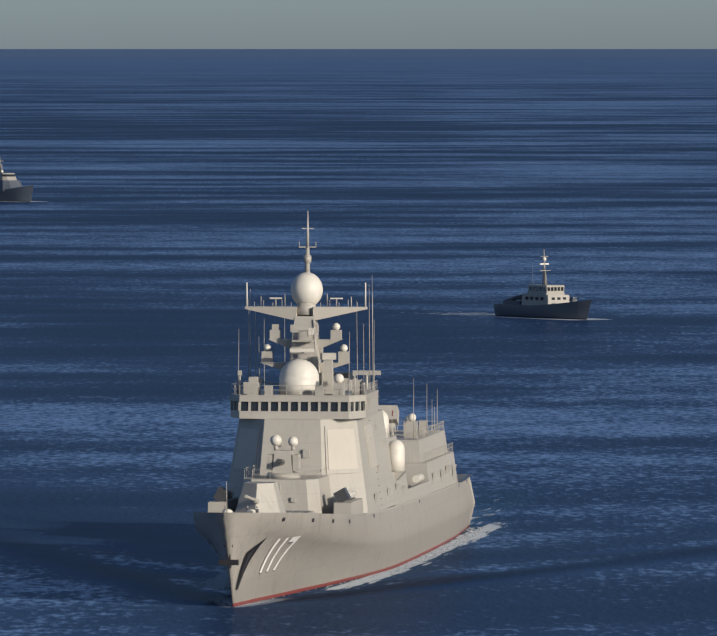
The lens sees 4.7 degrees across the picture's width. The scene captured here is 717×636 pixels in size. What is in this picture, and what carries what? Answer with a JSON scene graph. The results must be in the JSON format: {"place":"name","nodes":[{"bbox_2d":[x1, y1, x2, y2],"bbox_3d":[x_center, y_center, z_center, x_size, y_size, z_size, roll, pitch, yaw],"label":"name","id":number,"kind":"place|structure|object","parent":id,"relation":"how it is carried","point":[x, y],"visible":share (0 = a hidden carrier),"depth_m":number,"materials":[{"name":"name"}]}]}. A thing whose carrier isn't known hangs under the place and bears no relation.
{"place":"outdoors","nodes":[
{"label":"outdoors","id":0,"kind":"place"},
{"bbox_2d":[0,49,716,635],"bbox_3d":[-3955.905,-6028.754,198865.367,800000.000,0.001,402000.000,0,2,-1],"label":"sea","id":1,"kind":"structure","parent":0,"point":[442,199],"depth_m":1909.34,"materials":[{"name":"liquid"}]},
{"bbox_2d":[0,160,32,201],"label":"ship","id":2,"kind":"object","parent":1,"relation":"on","point":[12,189],"visible":0.92,"depth_m":3263.83,"materials":[{"name":"black metal"}]},
{"bbox_2d":[193,211,485,606],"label":"destroyer","id":3,"kind":"object","parent":1,"relation":"on","point":[336,477],"visible":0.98,"depth_m":942.80,"materials":[{"name":"grey metal"}]},
{"bbox_2d":[494,251,591,319],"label":"patrol boat","id":4,"kind":"object","parent":1,"relation":"on","point":[544,299],"visible":0.96,"depth_m":1855.45,"materials":[{"name":"black metal"}]},
{"bbox_2d":[0,0,716,48],"label":"sky","id":5,"kind":"structure","parent":0,"point":[24,24],"materials":[{"name":"grey"}]}
]}

